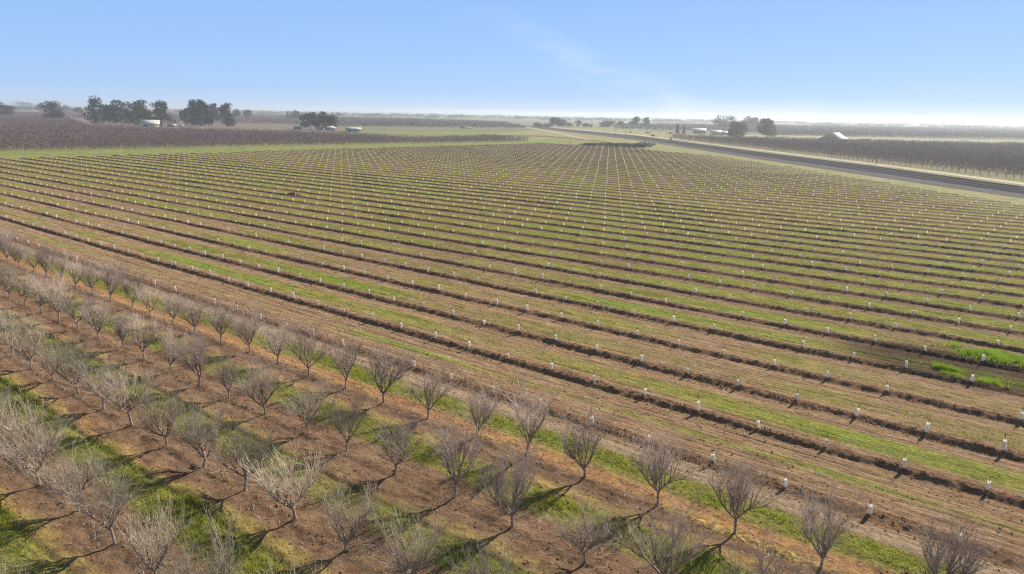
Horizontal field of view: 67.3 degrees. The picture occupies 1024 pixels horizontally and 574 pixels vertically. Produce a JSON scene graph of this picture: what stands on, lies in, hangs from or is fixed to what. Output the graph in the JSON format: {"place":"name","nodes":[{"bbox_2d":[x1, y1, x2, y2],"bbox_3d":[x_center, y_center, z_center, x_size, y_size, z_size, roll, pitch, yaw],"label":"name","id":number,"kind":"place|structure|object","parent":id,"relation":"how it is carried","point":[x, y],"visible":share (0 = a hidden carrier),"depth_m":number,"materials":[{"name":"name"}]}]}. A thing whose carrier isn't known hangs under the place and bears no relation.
{"place":"outdoors","nodes":[
{"label":"outdoors","id":0,"kind":"place"},
{"bbox_2d":[68,114,340,131],"bbox_3d":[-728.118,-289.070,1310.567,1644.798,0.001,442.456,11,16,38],"label":"ground","id":1,"kind":"structure","parent":0,"point":[250,126],"depth_m":864.99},
{"bbox_2d":[38,100,70,117],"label":"leafy tree","id":2,"kind":"object","parent":1,"relation":"on","point":[51,106],"visible":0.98,"depth_m":991.19,"materials":[{"name":"green plant"}]},
{"bbox_2d":[81,95,106,123],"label":"leafy tree","id":3,"kind":"object","parent":1,"relation":"on","point":[92,102],"visible":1,"depth_m":853.07,"materials":[{"name":"green plant"}]},
{"bbox_2d":[106,99,136,124],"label":"leafy tree","id":4,"kind":"object","parent":1,"relation":"on","point":[118,109],"visible":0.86,"depth_m":842.55,"materials":[{"name":"green plant"}]},
{"bbox_2d":[123,99,151,124],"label":"leafy tree","id":5,"kind":"object","parent":1,"relation":"on","point":[137,109],"visible":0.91,"depth_m":827.71,"materials":[{"name":"green plant"}]},
{"bbox_2d":[140,120,159,126],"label":"farm house","id":6,"kind":"structure","parent":1,"relation":"on","point":[148,123],"depth_m":770.47,"materials":[{"name":"white metal"}]},
{"bbox_2d":[148,100,178,126],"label":"leafy tree","id":7,"kind":"object","parent":1,"relation":"on","point":[160,112],"visible":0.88,"depth_m":790.88,"materials":[{"name":"green plant"}]},
{"bbox_2d":[39,108,326,124],"bbox_3d":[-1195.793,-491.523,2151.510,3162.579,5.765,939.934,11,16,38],"label":"bare orchard","id":8,"kind":"object","parent":1,"relation":"on","point":[278,118],"visible":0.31,"depth_m":1275.31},
{"bbox_2d":[183,99,202,125],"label":"leafy tree","id":9,"kind":"object","parent":1,"relation":"on","point":[190,110],"visible":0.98,"depth_m":845.88,"materials":[{"name":"green plant"}]},
{"bbox_2d":[190,99,211,125],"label":"leafy tree","id":10,"kind":"object","parent":1,"relation":"on","point":[203,106],"visible":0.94,"depth_m":852.01,"materials":[{"name":"green plant"}]},
{"bbox_2d":[218,102,236,126],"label":"leafy tree","id":11,"kind":"object","parent":1,"relation":"on","point":[224,111],"visible":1,"depth_m":843.79,"materials":[{"name":"green plant"}]},
{"bbox_2d":[299,112,321,128],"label":"leafy tree","id":12,"kind":"object","parent":1,"relation":"on","point":[310,118],"visible":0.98,"depth_m":798.32,"materials":[{"name":"green plant"}]},
{"bbox_2d":[316,111,338,129],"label":"leafy tree","id":13,"kind":"object","parent":1,"relation":"on","point":[323,118],"visible":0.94,"depth_m":782.94,"materials":[{"name":"green plant"}]},
{"bbox_2d":[0,119,526,150],"bbox_3d":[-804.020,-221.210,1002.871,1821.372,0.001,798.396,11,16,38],"label":"ground","id":14,"kind":"structure","parent":0,"point":[148,146],"depth_m":434.17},
{"bbox_2d":[0,101,15,114],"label":"leafy tree","id":15,"kind":"object","parent":14,"relation":"on","point":[8,109],"visible":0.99,"depth_m":1170.46,"materials":[{"name":"green plant"}]},
{"bbox_2d":[0,111,523,149],"bbox_3d":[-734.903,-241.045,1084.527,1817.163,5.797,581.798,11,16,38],"label":"bare orchard","id":16,"kind":"object","parent":14,"relation":"on","point":[19,121],"visible":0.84,"depth_m":506.95,"materials":[{"name":"plant"}]},
{"bbox_2d":[0,138,596,158],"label":"verge","id":17,"kind":"structure","parent":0,"point":[57,153],"depth_m":380.31,"materials":[{"name":"green plant"}]},
{"bbox_2d":[361,131,522,140],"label":"field","id":18,"kind":"structure","parent":0,"point":[441,133],"depth_m":740.27,"materials":[{"name":"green plant"}]},
{"bbox_2d":[0,143,1023,573],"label":"soil","id":19,"kind":"structure","parent":0,"point":[858,445],"depth_m":68.77,"materials":[{"name":"brown soil"}]},
{"bbox_2d":[0,225,18,261],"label":"bare tree","id":20,"kind":"object","parent":19,"relation":"on","point":[2,245],"visible":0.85,"depth_m":99.08,"materials":[{"name":"grey plant"}]},
{"bbox_2d":[0,261,25,298],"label":"bare tree","id":21,"kind":"object","parent":19,"relation":"on","point":[6,278],"visible":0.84,"depth_m":80.57,"materials":[{"name":"grey plant"}]},
{"bbox_2d":[1,240,32,267],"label":"bare tree","id":22,"kind":"object","parent":19,"relation":"on","point":[15,255],"visible":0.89,"depth_m":96.01,"materials":[{"name":"grey plant"}]},
{"bbox_2d":[4,262,39,305],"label":"bare tree","id":23,"kind":"object","parent":19,"relation":"on","point":[26,290],"visible":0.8,"depth_m":77.57,"materials":[{"name":"grey plant"}]},
{"bbox_2d":[0,299,49,356],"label":"bare tree","id":24,"kind":"object","parent":19,"relation":"on","point":[21,331],"visible":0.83,"depth_m":62.23,"materials":[{"name":"grey plant"}]},
{"bbox_2d":[0,317,59,367],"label":"bare tree","id":25,"kind":"object","parent":19,"relation":"on","point":[17,349],"visible":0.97,"depth_m":59.18,"materials":[{"name":"grey plant"}]},
{"bbox_2d":[17,241,49,270],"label":"bare tree","id":26,"kind":"object","parent":19,"relation":"on","point":[27,259],"visible":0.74,"depth_m":93.77,"materials":[{"name":"grey plant"}]},
{"bbox_2d":[0,384,75,461],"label":"bare tree","id":27,"kind":"object","parent":19,"relation":"on","point":[12,425],"visible":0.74,"depth_m":43.68,"materials":[{"name":"grey plant"}]},
{"bbox_2d":[21,272,58,312],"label":"bare tree","id":28,"kind":"object","parent":19,"relation":"on","point":[35,296],"visible":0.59,"depth_m":75.22,"materials":[{"name":"grey plant"}]},
{"bbox_2d":[0,399,85,485],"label":"bare tree","id":29,"kind":"object","parent":19,"relation":"on","point":[40,448],"visible":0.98,"depth_m":40.75,"materials":[{"name":"grey plant"}]},
{"bbox_2d":[27,238,62,276],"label":"bare tree","id":30,"kind":"object","parent":19,"relation":"on","point":[40,261],"visible":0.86,"depth_m":90.86,"materials":[{"name":"grey plant"}]},
{"bbox_2d":[27,269,81,320],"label":"bare tree","id":31,"kind":"object","parent":19,"relation":"on","point":[57,291],"visible":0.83,"depth_m":72.30,"materials":[{"name":"grey plant"}]},
{"bbox_2d":[41,247,72,277],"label":"bare tree","id":32,"kind":"object","parent":19,"relation":"on","point":[57,261],"visible":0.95,"depth_m":88.18,"materials":[{"name":"grey plant"}]},
{"bbox_2d":[28,332,87,379],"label":"bare tree","id":33,"kind":"object","parent":19,"relation":"on","point":[43,362],"visible":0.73,"depth_m":56.81,"materials":[{"name":"grey plant"}]},
{"bbox_2d":[12,328,113,394],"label":"bare tree","id":34,"kind":"object","parent":19,"relation":"on","point":[86,359],"visible":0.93,"depth_m":54.23,"materials":[{"name":"grey plant"}]},
{"bbox_2d":[16,425,123,511],"bbox_3d":[-21.591,9.391,38.391,4.321,4.271,4.608,9,15,31],"label":"bare tree","id":35,"kind":"object","parent":19,"relation":"on","point":[53,488],"visible":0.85,"depth_m":38.39,"materials":[{"name":"grey plant"}]},
{"bbox_2d":[58,249,87,287],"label":"bare tree","id":36,"kind":"object","parent":19,"relation":"on","point":[78,265],"visible":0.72,"depth_m":85.45,"materials":[{"name":"grey plant"}]},
{"bbox_2d":[49,284,97,328],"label":"bare tree","id":37,"kind":"object","parent":19,"relation":"on","point":[72,314],"visible":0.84,"depth_m":69.63,"materials":[{"name":"grey plant"}]},
{"bbox_2d":[71,255,105,294],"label":"bare tree","id":38,"kind":"object","parent":19,"relation":"on","point":[89,277],"visible":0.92,"depth_m":82.70,"materials":[{"name":"grey plant"}]},
{"bbox_2d":[67,290,115,337],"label":"bare tree","id":39,"kind":"object","parent":19,"relation":"on","point":[102,311],"visible":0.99,"depth_m":67.38,"materials":[{"name":"grey plant"}]},
{"bbox_2d":[60,355,133,408],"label":"bare tree","id":40,"kind":"object","parent":19,"relation":"on","point":[92,389],"visible":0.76,"depth_m":51.45,"materials":[{"name":"grey plant"}]},
{"bbox_2d":[54,445,154,544],"bbox_3d":[-18.600,9.760,35.534,4.534,4.731,4.326,5,13,15],"label":"bare tree","id":41,"kind":"object","parent":19,"relation":"on","point":[111,510],"visible":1,"depth_m":35.21,"materials":[{"name":"grey plant"}]},
{"bbox_2d":[91,252,131,300],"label":"bare tree","id":42,"kind":"object","parent":19,"relation":"on","point":[109,279],"visible":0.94,"depth_m":80.46,"materials":[{"name":"grey plant"}]},
{"bbox_2d":[101,304,139,347],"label":"bare tree","id":43,"kind":"object","parent":19,"relation":"on","point":[117,325],"visible":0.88,"depth_m":64.75,"materials":[{"name":"grey plant"}]},
{"bbox_2d":[85,351,169,425],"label":"bare tree","id":44,"kind":"object","parent":19,"relation":"on","point":[115,395],"visible":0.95,"depth_m":48.67,"materials":[{"name":"grey plant"}]},
{"bbox_2d":[111,266,148,307],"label":"bare tree","id":45,"kind":"object","parent":19,"relation":"on","point":[127,287],"visible":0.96,"depth_m":77.58,"materials":[{"name":"grey plant"}]},
{"bbox_2d":[119,307,168,358],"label":"bare tree","id":46,"kind":"object","parent":19,"relation":"on","point":[139,339],"visible":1,"depth_m":61.72,"materials":[{"name":"grey plant"}]},
{"bbox_2d":[130,283,163,315],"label":"bare tree","id":47,"kind":"object","parent":19,"relation":"on","point":[143,300],"visible":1,"depth_m":74.92,"materials":[{"name":"grey plant"}]},
{"bbox_2d":[115,487,193,573],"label":"bare tree","id":48,"kind":"object","parent":19,"relation":"on","point":[160,542],"visible":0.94,"depth_m":32.75,"materials":[{"name":"grey plant"}]},
{"bbox_2d":[125,374,190,444],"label":"bare tree","id":49,"kind":"object","parent":19,"relation":"on","point":[166,420],"visible":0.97,"depth_m":45.65,"materials":[{"name":"grey plant"}]},
{"bbox_2d":[152,288,186,323],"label":"bare tree","id":50,"kind":"object","parent":19,"relation":"on","point":[173,303],"visible":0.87,"depth_m":72.10,"materials":[{"name":"grey plant"}]},
{"bbox_2d":[154,325,196,370],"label":"bare tree","id":51,"kind":"object","parent":19,"relation":"on","point":[168,351],"visible":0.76,"depth_m":59.19,"materials":[{"name":"grey plant"}]},
{"bbox_2d":[160,323,217,384],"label":"bare tree","id":52,"kind":"object","parent":19,"relation":"on","point":[199,355],"visible":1,"depth_m":55.91,"materials":[{"name":"grey plant"}]},
{"bbox_2d":[167,289,212,332],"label":"bare tree","id":53,"kind":"object","parent":19,"relation":"on","point":[192,315],"visible":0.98,"depth_m":69.28,"materials":[{"name":"grey plant"}]},
{"bbox_2d":[152,387,229,467],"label":"bare tree","id":54,"kind":"object","parent":19,"relation":"on","point":[195,431],"visible":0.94,"depth_m":43.28,"materials":[{"name":"grey plant"}]},
{"bbox_2d":[150,496,255,573],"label":"bare tree","id":55,"kind":"object","parent":19,"relation":"on","point":[218,561],"visible":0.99,"depth_m":30.26,"materials":[{"name":"grey plant"}]},
{"bbox_2d":[200,295,241,341],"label":"bare tree","id":56,"kind":"object","parent":19,"relation":"on","point":[220,323],"visible":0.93,"depth_m":66.63,"materials":[{"name":"grey plant"}]},
{"bbox_2d":[211,347,242,397],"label":"bare tree","id":57,"kind":"object","parent":19,"relation":"on","point":[222,378],"visible":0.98,"depth_m":54.07,"materials":[{"name":"grey plant"}]},
{"bbox_2d":[167,406,290,491],"bbox_3d":[-13.971,8.765,40.416,5.545,4.903,5.280,5,13,15],"label":"bare tree","id":58,"kind":"object","parent":19,"relation":"on","point":[240,457],"visible":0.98,"depth_m":40.72,"materials":[{"name":"grey plant"}]},
{"bbox_2d":[222,303,272,351],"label":"bare tree","id":59,"kind":"object","parent":19,"relation":"on","point":[238,326],"visible":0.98,"depth_m":64.10,"materials":[{"name":"grey plant"}]},
{"bbox_2d":[228,346,296,413],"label":"bare tree","id":60,"kind":"object","parent":19,"relation":"on","point":[263,385],"visible":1,"depth_m":50.94,"materials":[{"name":"grey plant"}]},
{"bbox_2d":[247,309,301,363],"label":"bare tree","id":61,"kind":"object","parent":19,"relation":"on","point":[278,346],"visible":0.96,"depth_m":61.10,"materials":[{"name":"grey plant"}]},
{"bbox_2d":[237,427,346,519],"bbox_3d":[-11.090,9.387,37.987,5.119,4.716,4.802,4,13,14],"label":"bare tree","id":62,"kind":"object","parent":19,"relation":"on","point":[289,492],"visible":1,"depth_m":37.67,"materials":[{"name":"grey plant"}]},
{"bbox_2d":[280,376,334,431],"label":"bare tree","id":63,"kind":"object","parent":19,"relation":"on","point":[308,410],"visible":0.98,"depth_m":48.16,"materials":[{"name":"grey plant"}]},
{"bbox_2d":[275,310,339,375],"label":"bare tree","id":64,"kind":"object","parent":19,"relation":"on","point":[307,350],"visible":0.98,"depth_m":58.75,"materials":[{"name":"grey plant"}]},
{"bbox_2d":[313,324,367,388],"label":"bare tree","id":65,"kind":"object","parent":19,"relation":"on","point":[347,360],"visible":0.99,"depth_m":55.80,"materials":[{"name":"grey plant"}]},
{"bbox_2d":[313,386,371,450],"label":"bare tree","id":66,"kind":"object","parent":19,"relation":"on","point":[342,419],"visible":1,"depth_m":45.75,"materials":[{"name":"grey plant"}]},
{"bbox_2d":[314,462,395,551],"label":"bare tree","id":67,"kind":"object","parent":19,"relation":"on","point":[360,519],"visible":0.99,"depth_m":35.31,"materials":[{"name":"grey plant"}]},
{"bbox_2d":[351,340,424,402],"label":"bare tree","id":68,"kind":"object","parent":19,"relation":"on","point":[379,378],"visible":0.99,"depth_m":53.31,"materials":[{"name":"grey plant"}]},
{"bbox_2d":[362,402,427,474],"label":"bare tree","id":69,"kind":"object","parent":19,"relation":"on","point":[398,447],"visible":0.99,"depth_m":42.81,"materials":[{"name":"grey plant"}]},
{"bbox_2d":[352,493,470,573],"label":"bare tree","id":70,"kind":"object","parent":19,"relation":"on","point":[419,560],"visible":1,"depth_m":32.32,"materials":[{"name":"grey plant"}]},
{"bbox_2d":[394,353,464,419],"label":"bare tree","id":71,"kind":"object","parent":19,"relation":"on","point":[436,379],"visible":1,"depth_m":51.04,"materials":[{"name":"grey plant"}]},
{"bbox_2d":[0,315,881,573],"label":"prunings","id":72,"kind":"object","parent":19,"relation":"on","point":[323,463],"visible":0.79,"depth_m":43.95,"materials":[{"name":"wood"}]},
{"bbox_2d":[418,380,497,497],"bbox_3d":[-2.810,8.263,40.200,4.133,6.310,5.149,2,13,4],"label":"bare tree","id":73,"kind":"object","parent":19,"relation":"on","point":[450,454],"visible":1,"depth_m":40.08,"materials":[{"name":"grey plant"}]},
{"bbox_2d":[454,375,504,436],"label":"bare tree","id":74,"kind":"object","parent":19,"relation":"on","point":[485,411],"visible":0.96,"depth_m":47.96,"materials":[{"name":"grey plant"}]},
{"bbox_2d":[435,512,528,573],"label":"bare tree","id":75,"kind":"object","parent":19,"relation":"on","point":[485,562],"visible":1,"depth_m":30.79,"materials":[{"name":"grey plant"}]},
{"bbox_2d":[0,248,974,573],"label":"orchard grass","id":76,"kind":"structure","parent":19,"relation":"on","point":[244,542],"depth_m":41.17,"materials":[{"name":"plant"}]},
{"bbox_2d":[469,428,546,526],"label":"bare tree","id":77,"kind":"object","parent":19,"relation":"on","point":[499,487],"visible":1,"depth_m":37.37,"materials":[{"name":"grey plant"}]},
{"bbox_2d":[0,209,1023,573],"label":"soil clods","id":78,"kind":"object","parent":19,"relation":"on","point":[558,371],"visible":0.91,"depth_m":62.98,"materials":[{"name":"soil"}]},
{"bbox_2d":[3,144,1023,261],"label":"distant trunk guards","id":79,"kind":"object","parent":19,"relation":"on","point":[496,180],"visible":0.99,"depth_m":214.55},
{"bbox_2d":[496,364,565,456],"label":"bare tree","id":80,"kind":"object","parent":19,"relation":"on","point":[532,426],"visible":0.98,"depth_m":45.08,"materials":[{"name":"grey plant"}]},
{"bbox_2d":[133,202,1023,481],"bbox_3d":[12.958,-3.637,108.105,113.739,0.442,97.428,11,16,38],"label":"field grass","id":81,"kind":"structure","parent":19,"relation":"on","point":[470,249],"depth_m":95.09,"materials":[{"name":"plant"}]},
{"bbox_2d":[537,489,626,562],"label":"bare tree","id":82,"kind":"object","parent":19,"relation":"on","point":[583,538],"visible":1,"depth_m":34.59,"materials":[{"name":"grey plant"}]},
{"bbox_2d":[546,389,621,477],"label":"bare tree","id":83,"kind":"object","parent":19,"relation":"on","point":[575,447],"visible":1,"depth_m":42.62,"materials":[{"name":"grey plant"}]},
{"bbox_2d":[622,411,706,505],"bbox_3d":[7.971,9.409,39.461,3.972,4.845,4.683,-9,16,-38],"label":"bare tree","id":84,"kind":"object","parent":19,"relation":"on","point":[654,472],"visible":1,"depth_m":39.85,"materials":[{"name":"grey plant"}]},
{"bbox_2d":[604,481,738,573],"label":"bare tree","id":85,"kind":"object","parent":19,"relation":"on","point":[681,524],"visible":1,"depth_m":32.25,"materials":[{"name":"grey plant"}]},
{"bbox_2d":[699,439,790,533],"bbox_3d":[11.373,10.121,36.981,3.886,4.592,4.621,-10,17,-41],"label":"bare tree","id":86,"kind":"object","parent":19,"relation":"on","point":[737,495],"visible":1,"depth_m":37.31,"materials":[{"name":"grey plant"}]},
{"bbox_2d":[705,511,842,573],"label":"bare tree","id":87,"kind":"object","parent":19,"relation":"on","point":[760,566],"visible":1,"depth_m":29.39,"materials":[{"name":"grey plant"}]},
{"bbox_2d":[786,467,869,568],"bbox_3d":[14.075,10.587,34.496,3.445,4.803,5.085,4,12,12],"label":"bare tree","id":88,"kind":"object","parent":19,"relation":"on","point":[829,530],"visible":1,"depth_m":34.51,"materials":[{"name":"grey plant"}]},
{"bbox_2d":[891,502,1012,573],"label":"bare tree","id":89,"kind":"object","parent":19,"relation":"on","point":[940,555],"visible":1,"depth_m":31.45,"materials":[{"name":"grey plant"}]},
{"bbox_2d":[914,339,1023,388],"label":"weed patch","id":90,"kind":"object","parent":19,"relation":"on","point":[995,355],"visible":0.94,"depth_m":65.88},
{"bbox_2d":[0,0,1023,124],"label":"sky","id":91,"kind":"structure","parent":0,"point":[880,61],"materials":[{"name":"blue"}]},
{"bbox_2d":[5,106,1023,474],"bbox_3d":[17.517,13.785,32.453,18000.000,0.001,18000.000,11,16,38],"label":"ground","id":92,"kind":"structure","parent":0,"point":[457,128],"depth_m":1238.32,"materials":[{"name":"soil"}]},
{"bbox_2d":[324,116,526,128],"bbox_3d":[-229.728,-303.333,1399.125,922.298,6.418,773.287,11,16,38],"label":"bare orchard","id":93,"kind":"object","parent":92,"relation":"on","point":[362,121],"visible":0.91,"depth_m":1133.78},
{"bbox_2d":[6,105,1023,128],"bbox_3d":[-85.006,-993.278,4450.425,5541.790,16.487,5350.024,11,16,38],"label":"woods","id":94,"kind":"object","parent":92,"relation":"on","point":[431,115],"visible":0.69,"depth_m":2933.06,"materials":[{"name":"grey plant"}]},
{"bbox_2d":[612,123,761,132],"bbox_3d":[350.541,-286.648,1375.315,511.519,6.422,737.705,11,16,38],"label":"bare orchard","id":95,"kind":"object","parent":92,"relation":"on","point":[690,126],"visible":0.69,"depth_m":1210.35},
{"bbox_2d":[712,115,736,126],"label":"leafy tree","id":96,"kind":"object","parent":92,"relation":"on","point":[724,122],"visible":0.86,"depth_m":1350.94,"materials":[{"name":"green plant"}]},
{"bbox_2d":[771,124,1023,139],"bbox_3d":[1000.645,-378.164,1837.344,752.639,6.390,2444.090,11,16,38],"label":"bare orchard","id":97,"kind":"object","parent":92,"relation":"on","point":[930,131],"visible":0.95,"depth_m":1199.22,"materials":[{"name":"plant"}]},
{"bbox_2d":[572,126,708,134],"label":"field","id":98,"kind":"structure","parent":0,"point":[608,128],"depth_m":1201.17,"materials":[{"name":"green plant"}]},
{"bbox_2d":[490,130,1023,204],"bbox_3d":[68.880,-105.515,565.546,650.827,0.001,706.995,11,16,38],"label":"verge","id":99,"kind":"structure","parent":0,"point":[537,135],"depth_m":378.48,"materials":[{"name":"green plant"}]},
{"bbox_2d":[521,126,1023,197],"bbox_3d":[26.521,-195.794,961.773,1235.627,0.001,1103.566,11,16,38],"label":"railway bed","id":100,"kind":"object","parent":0,"point":[957,186],"visible":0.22,"depth_m":309.86,"materials":[{"name":"gravel"}]},
{"bbox_2d":[493,123,1023,193],"bbox_3d":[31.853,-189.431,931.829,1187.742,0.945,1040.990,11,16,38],"label":"railway track","id":101,"kind":"structure","parent":100,"relation":"on","point":[986,186],"depth_m":321.71,"materials":[{"name":"metal"}]},
{"bbox_2d":[509,124,1023,188],"bbox_3d":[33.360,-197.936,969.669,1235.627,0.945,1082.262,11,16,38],"label":"railway track","id":102,"kind":"structure","parent":100,"relation":"on","point":[927,174],"depth_m":345.09,"materials":[{"name":"metal"}]},
{"bbox_2d":[549,126,1023,185],"bbox_3d":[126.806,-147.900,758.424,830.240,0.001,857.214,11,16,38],"label":"verge","id":103,"kind":"structure","parent":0,"point":[663,135],"depth_m":457.19,"materials":[{"name":"green plant"}]},
{"bbox_2d":[727,120,747,135],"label":"leafy tree","id":104,"kind":"object","parent":103,"relation":"on","point":[735,128],"visible":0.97,"depth_m":749.13,"materials":[{"name":"green plant"}]},
{"bbox_2d":[756,117,776,137],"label":"leafy tree","id":105,"kind":"object","parent":103,"relation":"on","point":[767,128],"visible":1,"depth_m":797.29,"materials":[{"name":"green plant"}]},
{"bbox_2d":[551,127,1023,184],"bbox_3d":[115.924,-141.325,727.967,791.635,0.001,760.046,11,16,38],"label":"road","id":106,"kind":"structure","parent":0,"point":[837,159],"depth_m":383.77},
{"bbox_2d":[687,140,1023,179],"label":"ground","id":107,"kind":"structure","parent":0,"point":[993,173],"depth_m":382.33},
{"bbox_2d":[681,134,1023,173],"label":"bare orchard","id":108,"kind":"object","parent":107,"relation":"on","point":[937,151],"visible":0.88,"depth_m":476.42,"materials":[{"name":"plant"}]},
{"bbox_2d":[744,134,1023,141],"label":"field","id":109,"kind":"structure","parent":0,"point":[877,138],"depth_m":889.15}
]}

